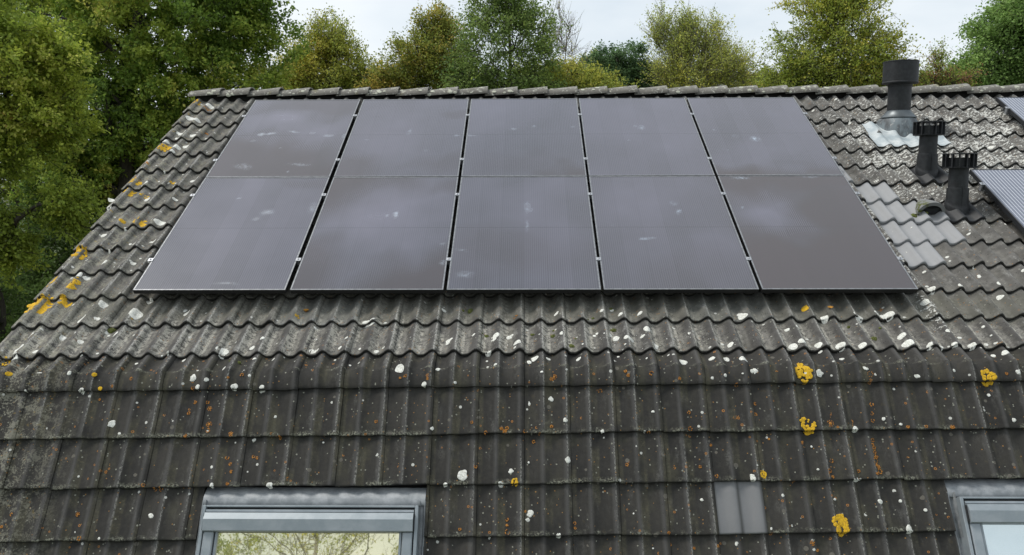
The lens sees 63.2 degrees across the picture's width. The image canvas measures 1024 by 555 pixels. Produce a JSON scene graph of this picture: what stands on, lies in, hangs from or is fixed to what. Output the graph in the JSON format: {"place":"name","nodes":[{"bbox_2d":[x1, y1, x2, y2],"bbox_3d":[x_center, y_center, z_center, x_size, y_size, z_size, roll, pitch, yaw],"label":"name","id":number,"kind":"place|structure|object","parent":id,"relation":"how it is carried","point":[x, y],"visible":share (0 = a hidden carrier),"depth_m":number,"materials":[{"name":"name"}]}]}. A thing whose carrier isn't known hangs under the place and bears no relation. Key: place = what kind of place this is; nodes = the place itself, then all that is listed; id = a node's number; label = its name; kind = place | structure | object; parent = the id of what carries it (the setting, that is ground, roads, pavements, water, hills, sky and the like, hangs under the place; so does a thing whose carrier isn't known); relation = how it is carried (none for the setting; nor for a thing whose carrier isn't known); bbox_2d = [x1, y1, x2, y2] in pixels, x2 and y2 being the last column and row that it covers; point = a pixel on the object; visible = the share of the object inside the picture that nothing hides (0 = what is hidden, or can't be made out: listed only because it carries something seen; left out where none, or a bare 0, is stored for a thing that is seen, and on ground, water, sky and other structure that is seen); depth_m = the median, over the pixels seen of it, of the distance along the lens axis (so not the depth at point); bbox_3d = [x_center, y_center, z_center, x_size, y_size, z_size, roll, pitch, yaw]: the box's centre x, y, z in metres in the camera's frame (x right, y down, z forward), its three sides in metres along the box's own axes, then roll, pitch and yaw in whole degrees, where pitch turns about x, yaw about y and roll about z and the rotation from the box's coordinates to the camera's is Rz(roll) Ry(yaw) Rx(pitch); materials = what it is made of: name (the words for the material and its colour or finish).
{"place":"outdoors","nodes":[
{"label":"outdoors","id":0,"kind":"place"},
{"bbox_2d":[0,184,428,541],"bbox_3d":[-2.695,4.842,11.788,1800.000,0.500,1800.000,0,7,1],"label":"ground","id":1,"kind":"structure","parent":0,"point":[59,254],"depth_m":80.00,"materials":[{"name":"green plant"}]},
{"bbox_2d":[0,185,53,342],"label":"holly tree","id":2,"kind":"object","parent":1,"relation":"on","point":[5,330],"visible":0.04,"depth_m":18.49,"materials":[{"name":"green plant"}]},
{"bbox_2d":[0,0,110,293],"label":"oak tree","id":3,"kind":"object","parent":1,"relation":"on","point":[32,55],"visible":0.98,"depth_m":14.74,"materials":[{"name":"green plant"}]},
{"bbox_2d":[0,0,121,275],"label":"oak tree","id":4,"kind":"object","parent":1,"relation":"on","point":[30,4],"visible":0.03,"depth_m":25.58,"materials":[{"name":"green plant"}]},
{"bbox_2d":[0,105,159,326],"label":"holly tree","id":5,"kind":"object","parent":1,"relation":"on","point":[42,278],"visible":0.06,"depth_m":21.43,"materials":[{"name":"green plant"}]},
{"bbox_2d":[2,0,315,210],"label":"oak tree","id":6,"kind":"object","parent":1,"relation":"on","point":[140,59],"visible":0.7,"depth_m":19.48,"materials":[{"name":"green plant"}]},
{"bbox_2d":[270,3,401,89],"bbox_3d":[-5.188,-2.349,24.872,4.485,11.309,3.257,0,7,1],"label":"young tree","id":7,"kind":"object","parent":1,"relation":"on","point":[333,47],"visible":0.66,"depth_m":24.02,"materials":[{"name":"green plant"}]},
{"bbox_2d":[353,0,480,89],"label":"young tree","id":8,"kind":"object","parent":1,"relation":"on","point":[418,69],"visible":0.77,"depth_m":22.96,"materials":[{"name":"green plant"}]},
{"bbox_2d":[433,0,574,89],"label":"tall tree","id":9,"kind":"object","parent":1,"relation":"on","point":[508,14],"visible":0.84,"depth_m":21.08,"materials":[{"name":"green plant"}]},
{"bbox_2d":[0,83,1023,554],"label":"house","id":10,"kind":"structure","parent":1,"relation":"on","point":[616,423],"depth_m":5.51,"materials":[{"name":"concrete"}]},
{"bbox_2d":[335,160,837,167],"bbox_3d":[0.113,-1.033,7.830,5.860,0.088,0.080,0,36,1],"label":"mounting rail","id":11,"kind":"object","parent":10,"relation":"attached to","point":[836,161],"visible":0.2,"depth_m":7.81,"materials":[{"name":"grey metal"}]},
{"bbox_2d":[206,99,360,178],"bbox_3d":[-2.212,-1.394,8.287,1.196,0.076,1.722,0,36,1],"label":"solar panel","id":12,"kind":"object","parent":11,"relation":"attached to","point":[288,138],"visible":1,"depth_m":8.18,"materials":[{"name":"black"}]},
{"bbox_2d":[334,99,469,179],"bbox_3d":[-1.026,-1.396,8.268,1.165,0.076,1.722,0,36,1],"label":"solar panel","id":13,"kind":"object","parent":11,"relation":"attached to","point":[406,138],"visible":1,"depth_m":8.16,"materials":[{"name":"black"}]},
{"bbox_2d":[461,98,587,176],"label":"solar panel","id":14,"kind":"object","parent":11,"relation":"attached to","point":[521,137],"visible":1,"depth_m":8.14,"materials":[{"name":"black"}]},
{"bbox_2d":[579,98,714,175],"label":"solar panel","id":15,"kind":"object","parent":11,"relation":"attached to","point":[641,136],"visible":1,"depth_m":8.12,"materials":[{"name":"black"}]},
{"bbox_2d":[687,97,843,177],"bbox_3d":[2.447,-1.401,8.212,1.165,0.076,1.722,0,36,1],"label":"solar panel","id":16,"kind":"object","parent":11,"relation":"attached to","point":[765,136],"visible":1,"depth_m":8.10,"materials":[{"name":"black"}]},
{"bbox_2d":[321,196,860,202],"bbox_3d":[0.105,-0.649,7.293,5.860,0.088,0.080,0,36,1],"label":"mounting rail","id":17,"kind":"object","parent":10,"relation":"attached to","point":[590,200],"visible":0.16,"depth_m":7.28,"materials":[{"name":"grey metal"}]},
{"bbox_2d":[296,261,903,268],"bbox_3d":[0.092,-0.064,6.474,5.860,0.088,0.080,0,36,1],"label":"mounting rail","id":18,"kind":"object","parent":10,"relation":"attached to","point":[448,266],"visible":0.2,"depth_m":6.46,"materials":[{"name":"grey metal"}]},
{"bbox_2d":[133,177,329,293],"bbox_3d":[-2.233,-0.387,6.875,1.196,0.076,1.722,0,36,1],"label":"solar panel","id":19,"kind":"object","parent":18,"relation":"attached to","point":[249,235],"visible":1,"depth_m":6.73,"materials":[{"name":"black"}]},
{"bbox_2d":[290,177,459,293],"bbox_3d":[-1.048,-0.389,6.856,1.165,0.076,1.722,0,36,1],"label":"solar panel","id":20,"kind":"object","parent":18,"relation":"attached to","point":[380,234],"visible":1,"depth_m":6.71,"materials":[{"name":"black"}]},
{"bbox_2d":[447,176,600,292],"bbox_3d":[0.112,-0.390,6.838,1.165,0.076,1.722,0,36,1],"label":"solar panel","id":21,"kind":"object","parent":18,"relation":"attached to","point":[534,234],"visible":1,"depth_m":6.69,"materials":[{"name":"black"}]},
{"bbox_2d":[589,176,758,292],"bbox_3d":[1.268,-0.392,6.819,1.165,0.076,1.722,0,36,1],"label":"solar panel","id":22,"kind":"object","parent":18,"relation":"attached to","point":[666,234],"visible":1,"depth_m":6.67,"materials":[{"name":"black"}]},
{"bbox_2d":[717,175,917,292],"bbox_3d":[2.426,-0.394,6.801,1.165,0.076,1.722,0,36,1],"label":"solar panel","id":23,"kind":"object","parent":18,"relation":"attached to","point":[812,234],"visible":1,"depth_m":6.65,"materials":[{"name":"black"}]},
{"bbox_2d":[862,59,950,146],"bbox_3d":[3.952,-1.756,8.437,0.730,0.880,0.677,0,7,1],"label":"flue pipe","id":24,"kind":"object","parent":10,"relation":"on","point":[897,119],"visible":0.86,"depth_m":8.41,"materials":[{"name":"metal"}]},
{"bbox_2d":[910,121,947,184],"bbox_3d":[3.884,-1.153,7.738,0.299,0.589,0.365,0,7,1],"label":"vent pipe","id":25,"kind":"object","parent":10,"relation":"on","point":[926,169],"visible":0.98,"depth_m":7.69,"materials":[{"name":"plastic"}]},
{"bbox_2d":[941,153,985,222],"bbox_3d":[3.876,-0.775,7.202,0.299,0.597,0.365,0,7,1],"label":"vent pipe","id":26,"kind":"object","parent":10,"relation":"on","point":[957,205],"visible":0.97,"depth_m":7.17,"materials":[{"name":"plastic"}]},
{"bbox_2d":[969,169,1023,232],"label":"solar panel","id":27,"kind":"object","parent":10,"relation":"attached to","point":[1003,189],"visible":0.98,"depth_m":7.27,"materials":[{"name":"black"}]},
{"bbox_2d":[995,97,1023,125],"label":"solar panel","id":28,"kind":"object","parent":10,"relation":"attached to","point":[1013,107],"visible":1,"depth_m":8.66,"materials":[{"name":"black"}]},
{"bbox_2d":[538,0,591,71],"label":"bare tree","id":29,"kind":"object","parent":1,"relation":"on","point":[565,44],"visible":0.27,"depth_m":25.97,"materials":[{"name":"grey plant"}]},
{"bbox_2d":[569,47,599,75],"bbox_3d":[2.953,-3.135,31.890,2.667,11.099,2.384,-5,9,-37],"label":"bush","id":30,"kind":"object","parent":1,"relation":"on","point":[586,57],"visible":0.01,"depth_m":31.04,"materials":[{"name":"green plant"}]},
{"bbox_2d":[540,53,640,88],"bbox_3d":[1.844,-1.320,23.018,3.266,9.668,2.104,0,7,1],"label":"shrub","id":31,"kind":"object","parent":1,"relation":"on","point":[578,78],"visible":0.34,"depth_m":22.21,"materials":[{"name":"green plant"}]},
{"bbox_2d":[576,37,661,88],"bbox_3d":[3.037,-1.865,24.912,3.158,10.280,2.200,0,7,1],"label":"round tree","id":32,"kind":"object","parent":1,"relation":"on","point":[630,68],"visible":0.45,"depth_m":23.98,"materials":[{"name":"green plant"}]},
{"bbox_2d":[637,0,775,87],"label":"willow tree","id":33,"kind":"object","parent":1,"relation":"on","point":[719,64],"visible":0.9,"depth_m":22.98,"materials":[{"name":"green plant"}]},
{"bbox_2d":[735,65,782,87],"bbox_3d":[9.071,-2.565,30.808,2.788,10.188,2.908,-7,10,-44],"label":"bush","id":34,"kind":"object","parent":1,"relation":"on","point":[752,78],"depth_m":29.82,"materials":[{"name":"green plant"}]},
{"bbox_2d":[745,0,932,87],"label":"larch tree","id":35,"kind":"object","parent":1,"relation":"on","point":[857,66],"visible":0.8,"depth_m":19.80,"materials":[{"name":"green plant"}]},
{"bbox_2d":[913,60,933,86],"bbox_3d":[15.099,-3.092,32.610,3.336,10.755,2.955,0,7,1],"label":"bush","id":36,"kind":"object","parent":1,"relation":"on","point":[923,75],"depth_m":31.73,"materials":[{"name":"green plant"}]},
{"bbox_2d":[905,35,990,86],"bbox_3d":[9.998,-0.873,19.861,2.086,9.491,1.215,0,7,1],"label":"sapling","id":37,"kind":"object","parent":1,"relation":"on","point":[953,78],"visible":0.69,"depth_m":19.27,"materials":[{"name":"green plant"}]},
{"bbox_2d":[939,0,1023,86],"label":"ash tree","id":38,"kind":"object","parent":1,"relation":"on","point":[1002,27],"visible":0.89,"depth_m":19.94,"materials":[{"name":"green plant"}]},
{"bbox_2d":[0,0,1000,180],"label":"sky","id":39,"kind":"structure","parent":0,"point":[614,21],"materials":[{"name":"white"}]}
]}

